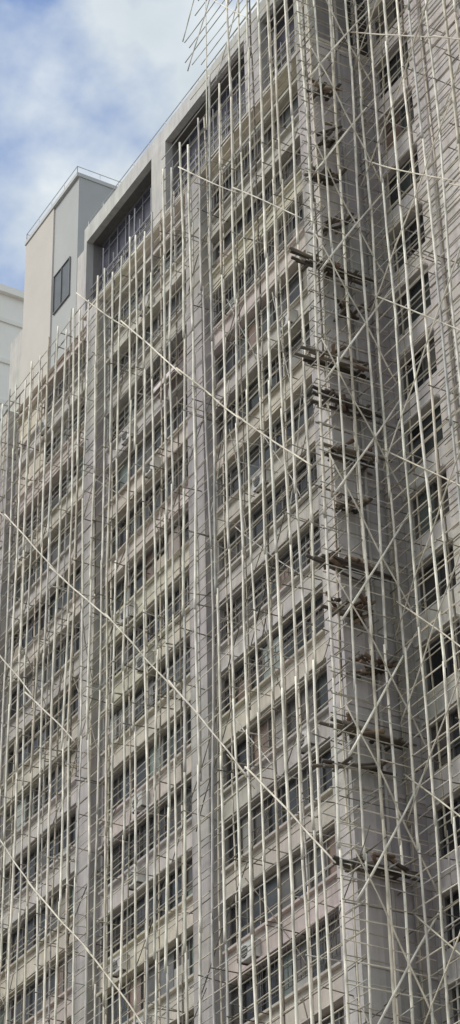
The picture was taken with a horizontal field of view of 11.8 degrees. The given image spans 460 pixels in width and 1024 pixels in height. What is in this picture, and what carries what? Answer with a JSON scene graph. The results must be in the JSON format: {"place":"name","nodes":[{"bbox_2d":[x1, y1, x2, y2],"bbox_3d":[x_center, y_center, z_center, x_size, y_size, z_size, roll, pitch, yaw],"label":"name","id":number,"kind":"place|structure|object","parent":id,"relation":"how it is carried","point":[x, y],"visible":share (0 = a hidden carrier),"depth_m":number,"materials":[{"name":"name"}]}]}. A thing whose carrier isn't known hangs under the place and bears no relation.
{"place":"outdoors","nodes":[
{"label":"outdoors","id":0,"kind":"place"},
{"bbox_2d":[0,284,23,417],"bbox_3d":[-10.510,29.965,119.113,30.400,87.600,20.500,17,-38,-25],"label":"distant building","id":1,"kind":"structure","parent":0,"point":[11,311],"depth_m":131.77,"materials":[{"name":"paint"}]},
{"bbox_2d":[0,0,261,290],"label":"sky","id":2,"kind":"structure","parent":0,"point":[87,84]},
{"label":"ground","id":3,"kind":"structure","parent":0,"visible":0},
{"bbox_2d":[0,0,372,1023],"bbox_3d":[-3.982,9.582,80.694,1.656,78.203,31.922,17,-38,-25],"label":"bamboo scaffold","id":4,"kind":"object","parent":3,"relation":"on","point":[110,692],"visible":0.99,"depth_m":80.70,"materials":[{"name":"beige wood"}]},
{"bbox_2d":[0,0,459,1023],"bbox_3d":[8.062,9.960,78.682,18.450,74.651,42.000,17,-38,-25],"label":"apartment building","id":5,"kind":"structure","parent":3,"relation":"on","point":[82,234],"depth_m":80.55,"materials":[{"name":"paint"}]},
{"bbox_2d":[18,540,32,560],"bbox_3d":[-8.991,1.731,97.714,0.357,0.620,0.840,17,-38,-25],"label":"air conditioner","id":6,"kind":"object","parent":5,"relation":"attached to","point":[27,546],"visible":0.64,"depth_m":97.51,"materials":[{"name":"metal"}]},
{"bbox_2d":[0,952,72,1023],"bbox_3d":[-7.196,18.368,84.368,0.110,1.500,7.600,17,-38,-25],"label":"window","id":7,"kind":"structure","parent":5,"relation":"in","point":[30,999],"depth_m":84.56,"materials":[{"name":"glass"}]},
{"bbox_2d":[1,881,73,971],"bbox_3d":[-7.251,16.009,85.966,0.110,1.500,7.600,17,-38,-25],"label":"window","id":8,"kind":"structure","parent":5,"relation":"in","point":[32,920],"depth_m":86.48,"materials":[{"name":"glass"}]},
{"bbox_2d":[4,813,75,903],"bbox_3d":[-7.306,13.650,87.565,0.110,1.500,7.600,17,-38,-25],"label":"window","id":9,"kind":"structure","parent":5,"relation":"in","point":[33,854],"depth_m":87.97,"materials":[{"name":"glass"}]},
{"bbox_2d":[5,748,76,839],"bbox_3d":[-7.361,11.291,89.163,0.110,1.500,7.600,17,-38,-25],"label":"window","id":10,"kind":"structure","parent":5,"relation":"in","point":[54,772],"depth_m":89.68,"materials":[{"name":"glass"}]},
{"bbox_2d":[7,684,78,778],"bbox_3d":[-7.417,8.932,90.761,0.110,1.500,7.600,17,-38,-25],"label":"window","id":11,"kind":"structure","parent":5,"relation":"in","point":[27,749],"depth_m":91.39,"materials":[{"name":"glass"}]},
{"bbox_2d":[10,625,79,717],"bbox_3d":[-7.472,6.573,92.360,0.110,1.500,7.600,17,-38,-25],"label":"window","id":12,"kind":"structure","parent":5,"relation":"in","point":[76,644],"depth_m":92.69,"materials":[{"name":"glass"}]},
{"bbox_2d":[39,415,51,436],"bbox_3d":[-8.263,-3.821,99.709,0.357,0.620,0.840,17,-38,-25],"label":"air conditioner","id":13,"kind":"object","parent":5,"relation":"attached to","point":[43,424],"visible":0.6,"depth_m":99.56,"materials":[{"name":"metal"}]},
{"bbox_2d":[13,565,80,658],"bbox_3d":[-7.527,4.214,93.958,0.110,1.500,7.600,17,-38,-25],"label":"window","id":14,"kind":"structure","parent":5,"relation":"in","point":[78,583],"depth_m":94.54,"materials":[{"name":"glass"}]},
{"bbox_2d":[11,453,83,550],"bbox_3d":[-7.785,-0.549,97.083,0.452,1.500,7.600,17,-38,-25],"label":"window","id":15,"kind":"structure","parent":5,"relation":"in","point":[55,492],"depth_m":97.26,"materials":[{"name":"glass"}]},
{"bbox_2d":[15,510,81,602],"bbox_3d":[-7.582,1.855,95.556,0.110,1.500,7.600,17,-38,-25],"label":"window","id":16,"kind":"structure","parent":5,"relation":"in","point":[53,557],"depth_m":96.03,"materials":[{"name":"glass"}]},
{"bbox_2d":[52,256,70,314],"bbox_3d":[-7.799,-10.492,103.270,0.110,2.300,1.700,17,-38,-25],"label":"window","id":17,"kind":"structure","parent":5,"relation":"in","point":[61,280],"depth_m":103.25,"materials":[{"name":"glass"}]},
{"bbox_2d":[39,349,85,418],"bbox_3d":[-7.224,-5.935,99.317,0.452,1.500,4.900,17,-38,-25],"label":"window","id":18,"kind":"structure","parent":5,"relation":"in","point":[58,391],"depth_m":99.76,"materials":[{"name":"glass"}]},
{"bbox_2d":[45,400,84,465],"bbox_3d":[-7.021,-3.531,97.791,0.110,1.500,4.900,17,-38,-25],"label":"window","id":19,"kind":"structure","parent":5,"relation":"in","point":[57,439],"depth_m":98.49,"materials":[{"name":"glass"}]},
{"bbox_2d":[113,953,128,977],"bbox_3d":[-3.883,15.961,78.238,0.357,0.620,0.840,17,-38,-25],"label":"air conditioner","id":20,"kind":"object","parent":5,"relation":"attached to","point":[116,973],"visible":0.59,"depth_m":78.07,"materials":[{"name":"metal"}]},
{"bbox_2d":[100,220,149,290],"bbox_3d":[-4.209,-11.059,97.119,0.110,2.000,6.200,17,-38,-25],"label":"window","id":21,"kind":"structure","parent":5,"relation":"in","point":[127,254],"depth_m":98.35,"materials":[{"name":"glass"}]},
{"bbox_2d":[100,184,150,278],"bbox_3d":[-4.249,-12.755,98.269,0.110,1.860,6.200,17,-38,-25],"label":"window","id":22,"kind":"structure","parent":5,"relation":"in","point":[119,238],"depth_m":98.91,"materials":[{"name":"glass"}]},
{"bbox_2d":[120,602,136,624],"bbox_3d":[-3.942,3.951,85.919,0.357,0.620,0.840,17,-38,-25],"label":"air conditioner","id":23,"kind":"object","parent":5,"relation":"attached to","point":[131,609],"visible":0.49,"depth_m":85.74,"materials":[{"name":"metal"}]},
{"bbox_2d":[121,424,137,445],"bbox_3d":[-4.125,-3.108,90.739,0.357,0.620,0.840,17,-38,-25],"label":"air conditioner","id":24,"kind":"object","parent":5,"relation":"attached to","point":[124,441],"visible":0.59,"depth_m":90.62,"materials":[{"name":"metal"}]},
{"bbox_2d":[126,865,145,890],"bbox_3d":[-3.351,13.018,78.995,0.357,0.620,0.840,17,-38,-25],"label":"air conditioner","id":25,"kind":"object","parent":5,"relation":"attached to","point":[140,879],"visible":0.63,"depth_m":78.81,"materials":[{"name":"metal"}]},
{"bbox_2d":[131,790,149,814],"bbox_3d":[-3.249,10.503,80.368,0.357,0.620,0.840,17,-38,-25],"label":"air conditioner","id":26,"kind":"object","parent":5,"relation":"attached to","point":[141,804],"visible":0.49,"depth_m":80.17,"materials":[{"name":"metal"}]},
{"bbox_2d":[131,1015,150,1023],"bbox_3d":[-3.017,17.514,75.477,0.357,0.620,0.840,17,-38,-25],"label":"air conditioner","id":27,"kind":"object","parent":5,"relation":"attached to","point":[141,1018],"visible":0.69,"depth_m":75.35,"materials":[{"name":"metal"}]},
{"bbox_2d":[95,857,192,960],"bbox_3d":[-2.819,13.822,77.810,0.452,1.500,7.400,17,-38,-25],"label":"window","id":28,"kind":"structure","parent":5,"relation":"in","point":[141,901],"depth_m":78.11,"materials":[{"name":"glass"}]},
{"bbox_2d":[96,782,191,888],"bbox_3d":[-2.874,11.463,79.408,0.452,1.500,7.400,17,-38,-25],"label":"window","id":29,"kind":"structure","parent":5,"relation":"in","point":[117,850],"depth_m":79.68,"materials":[{"name":"glass"}]},
{"bbox_2d":[136,649,153,672],"bbox_3d":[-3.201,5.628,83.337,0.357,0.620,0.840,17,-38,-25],"label":"air conditioner","id":30,"kind":"object","parent":5,"relation":"attached to","point":[141,660],"visible":0.69,"depth_m":83.20,"materials":[{"name":"metal"}]},
{"bbox_2d":[100,642,189,749],"bbox_3d":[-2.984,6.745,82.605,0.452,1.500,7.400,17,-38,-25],"label":"window","id":31,"kind":"structure","parent":5,"relation":"in","point":[140,692],"depth_m":82.99,"materials":[{"name":"glass"}]},
{"bbox_2d":[138,295,153,316],"bbox_3d":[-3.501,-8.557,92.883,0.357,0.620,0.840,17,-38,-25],"label":"air conditioner","id":32,"kind":"object","parent":5,"relation":"attached to","point":[147,309],"visible":0.52,"depth_m":92.69,"materials":[{"name":"metal"}]},
{"bbox_2d":[106,227,185,338],"bbox_3d":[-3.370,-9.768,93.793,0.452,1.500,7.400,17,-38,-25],"label":"window","id":33,"kind":"structure","parent":5,"relation":"in","point":[125,310],"depth_m":94.18,"materials":[{"name":"glass"}]},
{"bbox_2d":[108,512,188,619],"bbox_3d":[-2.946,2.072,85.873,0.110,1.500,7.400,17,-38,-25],"label":"window","id":34,"kind":"structure","parent":5,"relation":"in","point":[150,568],"depth_m":86.27,"materials":[{"name":"glass"}]},
{"bbox_2d":[109,451,187,558],"bbox_3d":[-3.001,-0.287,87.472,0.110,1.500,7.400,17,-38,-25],"label":"window","id":35,"kind":"structure","parent":5,"relation":"in","point":[122,537],"depth_m":88.01,"materials":[{"name":"glass"}]},
{"bbox_2d":[107,711,190,812],"bbox_3d":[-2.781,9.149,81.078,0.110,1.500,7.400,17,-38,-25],"label":"window","id":36,"kind":"structure","parent":5,"relation":"in","point":[141,759],"depth_m":81.56,"materials":[{"name":"glass"}]},
{"bbox_2d":[108,576,189,681],"bbox_3d":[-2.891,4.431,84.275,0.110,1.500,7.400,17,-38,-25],"label":"window","id":37,"kind":"structure","parent":5,"relation":"in","point":[139,644],"depth_m":84.64,"materials":[{"name":"glass"}]},
{"bbox_2d":[110,394,187,499],"bbox_3d":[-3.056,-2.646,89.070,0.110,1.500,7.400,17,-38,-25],"label":"window","id":38,"kind":"structure","parent":5,"relation":"in","point":[123,471],"depth_m":89.58,"materials":[{"name":"glass"}]},
{"bbox_2d":[113,283,185,386],"bbox_3d":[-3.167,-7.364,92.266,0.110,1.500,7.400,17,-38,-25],"label":"window","id":39,"kind":"structure","parent":5,"relation":"in","point":[156,323],"depth_m":92.62,"materials":[{"name":"glass"}]},
{"bbox_2d":[113,325,186,440],"bbox_3d":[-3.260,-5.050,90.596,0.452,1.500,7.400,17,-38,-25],"label":"window","id":40,"kind":"structure","parent":5,"relation":"in","point":[180,350],"depth_m":91.01,"materials":[{"name":"glass"}]},
{"bbox_2d":[107,935,193,1023],"bbox_3d":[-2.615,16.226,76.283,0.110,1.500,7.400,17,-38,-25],"label":"window","id":41,"kind":"structure","parent":5,"relation":"in","point":[172,957],"depth_m":76.47,"materials":[{"name":"glass"}]},
{"bbox_2d":[145,456,160,478],"bbox_3d":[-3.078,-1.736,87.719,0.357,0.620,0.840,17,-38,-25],"label":"air conditioner","id":42,"kind":"object","parent":5,"relation":"attached to","point":[148,472],"visible":0.5,"depth_m":87.57,"materials":[{"name":"metal"}]},
{"bbox_2d":[153,359,186,399],"bbox_3d":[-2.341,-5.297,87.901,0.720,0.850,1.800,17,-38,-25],"label":"window awning","id":43,"kind":"object","parent":5,"relation":"attached to","point":[180,365],"depth_m":88.03,"materials":[{"name":"metal"}]},
{"bbox_2d":[181,66,245,177],"bbox_3d":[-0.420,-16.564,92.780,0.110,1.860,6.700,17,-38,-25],"label":"window","id":44,"kind":"structure","parent":5,"relation":"in","point":[235,82],"depth_m":93.26,"materials":[{"name":"glass"}]},
{"bbox_2d":[182,100,245,187],"bbox_3d":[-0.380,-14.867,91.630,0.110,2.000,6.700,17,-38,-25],"label":"window","id":45,"kind":"structure","parent":5,"relation":"in","point":[236,119],"depth_m":92.19,"materials":[{"name":"glass"}]},
{"bbox_2d":[241,938,260,965],"bbox_3d":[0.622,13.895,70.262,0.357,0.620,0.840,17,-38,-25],"label":"air conditioner","id":46,"kind":"object","parent":5,"relation":"attached to","point":[246,959],"visible":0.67,"depth_m":70.13,"materials":[{"name":"metal"}]},
{"bbox_2d":[207,92,298,216],"bbox_3d":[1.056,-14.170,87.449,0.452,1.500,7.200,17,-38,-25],"label":"window","id":47,"kind":"structure","parent":5,"relation":"in","point":[286,114],"depth_m":87.67,"materials":[{"name":"glass"}]},
{"bbox_2d":[209,192,303,327],"bbox_3d":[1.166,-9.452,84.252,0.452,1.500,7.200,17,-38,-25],"label":"window","id":48,"kind":"structure","parent":5,"relation":"in","point":[291,225],"depth_m":84.39,"materials":[{"name":"glass"}]},
{"bbox_2d":[215,148,301,266],"bbox_3d":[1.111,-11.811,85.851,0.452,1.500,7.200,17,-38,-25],"label":"window","id":49,"kind":"structure","parent":5,"relation":"in","point":[289,167],"depth_m":86.10,"materials":[{"name":"glass"}]},
{"bbox_2d":[252,468,271,493],"bbox_3d":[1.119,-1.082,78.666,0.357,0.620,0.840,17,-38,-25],"label":"air conditioner","id":50,"kind":"object","parent":5,"relation":"attached to","point":[256,484],"visible":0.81,"depth_m":78.54,"materials":[{"name":"metal"}]},
{"bbox_2d":[218,265,306,382],"bbox_3d":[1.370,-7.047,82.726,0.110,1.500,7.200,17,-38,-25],"label":"window","id":51,"kind":"structure","parent":5,"relation":"in","point":[293,285],"depth_m":83.01,"materials":[{"name":"glass"}]},
{"bbox_2d":[219,323,310,443],"bbox_3d":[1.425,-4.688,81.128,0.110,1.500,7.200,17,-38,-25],"label":"window","id":52,"kind":"structure","parent":5,"relation":"in","point":[254,400],"depth_m":81.54,"materials":[{"name":"glass"}]},
{"bbox_2d":[220,388,313,504],"bbox_3d":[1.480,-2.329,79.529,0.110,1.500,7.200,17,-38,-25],"label":"window","id":53,"kind":"structure","parent":5,"relation":"in","point":[257,461],"depth_m":79.83,"materials":[{"name":"glass"}]},
{"bbox_2d":[215,522,320,643],"bbox_3d":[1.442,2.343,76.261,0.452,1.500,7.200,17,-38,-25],"label":"window","id":54,"kind":"structure","parent":5,"relation":"in","point":[285,557],"depth_m":76.40,"materials":[{"name":"glass"}]},
{"bbox_2d":[221,452,316,572],"bbox_3d":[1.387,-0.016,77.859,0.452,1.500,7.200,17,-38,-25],"label":"window","id":55,"kind":"structure","parent":5,"relation":"in","point":[302,484],"depth_m":78.18,"materials":[{"name":"glass"}]},
{"bbox_2d":[216,593,324,712],"bbox_3d":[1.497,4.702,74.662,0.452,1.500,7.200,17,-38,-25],"label":"window","id":56,"kind":"structure","parent":5,"relation":"in","point":[265,659],"depth_m":74.81,"materials":[{"name":"glass"}]},
{"bbox_2d":[226,668,328,787],"bbox_3d":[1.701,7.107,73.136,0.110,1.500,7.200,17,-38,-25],"label":"window","id":57,"kind":"structure","parent":5,"relation":"in","point":[266,725],"depth_m":73.43,"materials":[{"name":"glass"}]},
{"bbox_2d":[227,747,332,864],"bbox_3d":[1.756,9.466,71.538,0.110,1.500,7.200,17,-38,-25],"label":"window","id":58,"kind":"structure","parent":5,"relation":"in","point":[256,822],"depth_m":71.91,"materials":[{"name":"glass"}]},
{"bbox_2d":[229,830,336,945],"bbox_3d":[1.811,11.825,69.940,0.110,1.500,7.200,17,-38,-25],"label":"window","id":59,"kind":"structure","parent":5,"relation":"in","point":[272,899],"depth_m":70.31,"materials":[{"name":"glass"}]},
{"bbox_2d":[230,909,340,1023],"bbox_3d":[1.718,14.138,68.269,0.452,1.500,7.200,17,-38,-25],"label":"window","id":60,"kind":"structure","parent":5,"relation":"in","point":[248,998],"depth_m":68.38,"materials":[{"name":"glass"}]},
{"bbox_2d":[277,40,293,70],"bbox_3d":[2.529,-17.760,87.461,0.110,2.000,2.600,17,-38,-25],"label":"window","id":61,"kind":"structure","parent":5,"relation":"in","point":[285,58],"depth_m":88.39,"materials":[{"name":"glass"}]},
{"bbox_2d":[276,6,294,59],"bbox_3d":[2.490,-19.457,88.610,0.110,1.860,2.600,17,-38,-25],"label":"window","id":62,"kind":"structure","parent":5,"relation":"in","point":[281,24],"depth_m":89.14,"materials":[{"name":"glass"}]},
{"bbox_2d":[279,308,296,333],"bbox_3d":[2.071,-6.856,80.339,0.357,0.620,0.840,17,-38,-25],"label":"air conditioner","id":63,"kind":"object","parent":5,"relation":"attached to","point":[293,315],"visible":0.41,"depth_m":80.16,"materials":[{"name":"metal"}]},
{"bbox_2d":[295,726,317,754],"bbox_3d":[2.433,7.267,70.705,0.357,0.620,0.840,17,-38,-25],"label":"air conditioner","id":64,"kind":"object","parent":5,"relation":"attached to","point":[304,745],"visible":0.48,"depth_m":70.53,"materials":[{"name":"metal"}]},
{"bbox_2d":[322,1008,344,1023],"bbox_3d":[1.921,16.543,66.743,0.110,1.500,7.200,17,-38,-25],"label":"window","id":65,"kind":"structure","parent":5,"relation":"in","point":[340,1013],"depth_m":65.28,"materials":[{"name":"glass"}]},
{"bbox_2d":[375,0,404,44],"bbox_3d":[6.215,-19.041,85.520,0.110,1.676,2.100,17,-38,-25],"label":"window","id":66,"kind":"structure","parent":5,"relation":"in","point":[390,19],"depth_m":85.85,"materials":[{"name":"glass"}]},
{"bbox_2d":[379,38,408,98],"bbox_3d":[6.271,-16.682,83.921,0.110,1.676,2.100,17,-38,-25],"label":"window","id":67,"kind":"structure","parent":5,"relation":"in","point":[394,60],"depth_m":84.16,"materials":[{"name":"glass"}]},
{"bbox_2d":[383,93,413,152],"bbox_3d":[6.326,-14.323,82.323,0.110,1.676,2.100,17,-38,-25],"label":"window","id":68,"kind":"structure","parent":5,"relation":"in","point":[399,116],"depth_m":82.56,"materials":[{"name":"glass"}]},
{"bbox_2d":[389,150,419,209],"bbox_3d":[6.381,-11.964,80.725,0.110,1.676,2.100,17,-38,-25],"label":"window","id":69,"kind":"structure","parent":5,"relation":"in","point":[406,183],"depth_m":80.96,"materials":[{"name":"glass"}]},
{"bbox_2d":[392,209,424,271],"bbox_3d":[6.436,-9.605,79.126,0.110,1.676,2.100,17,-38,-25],"label":"window","id":70,"kind":"structure","parent":5,"relation":"in","point":[413,227],"depth_m":79.29,"materials":[{"name":"glass"}]},
{"bbox_2d":[397,272,430,334],"bbox_3d":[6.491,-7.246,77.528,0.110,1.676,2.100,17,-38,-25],"label":"window","id":71,"kind":"structure","parent":5,"relation":"in","point":[417,287],"depth_m":77.71,"materials":[{"name":"glass"}]},
{"bbox_2d":[402,335,436,399],"bbox_3d":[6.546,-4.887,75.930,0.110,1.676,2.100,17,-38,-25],"label":"window","id":72,"kind":"structure","parent":5,"relation":"in","point":[424,364],"depth_m":76.06,"materials":[{"name":"glass"}]},
{"bbox_2d":[407,405,442,468],"bbox_3d":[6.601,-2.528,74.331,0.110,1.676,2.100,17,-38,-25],"label":"window","id":73,"kind":"structure","parent":5,"relation":"in","point":[429,444],"depth_m":74.50,"materials":[{"name":"glass"}]},
{"bbox_2d":[413,472,449,539],"bbox_3d":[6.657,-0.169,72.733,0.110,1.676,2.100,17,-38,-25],"label":"window","id":74,"kind":"structure","parent":5,"relation":"in","point":[424,513],"depth_m":73.00,"materials":[{"name":"glass"}]},
{"bbox_2d":[419,545,455,612],"bbox_3d":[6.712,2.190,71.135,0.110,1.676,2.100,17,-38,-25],"label":"window","id":75,"kind":"structure","parent":5,"relation":"in","point":[430,582],"depth_m":71.38,"materials":[{"name":"glass"}]},
{"bbox_2d":[425,621,459,691],"bbox_3d":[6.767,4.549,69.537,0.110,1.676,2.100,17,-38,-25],"label":"window","id":76,"kind":"structure","parent":5,"relation":"in","point":[436,659],"depth_m":69.80,"materials":[{"name":"glass"}]},
{"bbox_2d":[431,708,459,771],"bbox_3d":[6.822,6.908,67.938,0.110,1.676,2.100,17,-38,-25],"label":"window","id":77,"kind":"structure","parent":5,"relation":"in","point":[455,746],"depth_m":68.23,"materials":[{"name":"glass"}]},
{"bbox_2d":[437,796,459,856],"bbox_3d":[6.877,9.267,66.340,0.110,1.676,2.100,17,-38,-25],"label":"window","id":78,"kind":"structure","parent":5,"relation":"in","point":[449,826],"depth_m":66.83,"materials":[{"name":"glass"}]},
{"bbox_2d":[444,889,459,948],"bbox_3d":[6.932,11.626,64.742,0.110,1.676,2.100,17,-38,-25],"label":"window","id":79,"kind":"structure","parent":5,"relation":"in","point":[456,908],"depth_m":65.39,"materials":[{"name":"glass"}]},
{"bbox_2d":[451,984,459,1023],"bbox_3d":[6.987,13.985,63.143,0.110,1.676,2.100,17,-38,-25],"label":"window","id":80,"kind":"structure","parent":5,"relation":"in","point":[454,996],"depth_m":64.06,"materials":[{"name":"glass"}]},
{"bbox_2d":[289,0,459,1023],"bbox_3d":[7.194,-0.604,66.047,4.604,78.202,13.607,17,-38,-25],"label":"bamboo scaffold","id":81,"kind":"object","parent":3,"relation":"on","point":[333,269],"visible":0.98,"depth_m":72.34,"materials":[{"name":"beige wood"}]}
]}

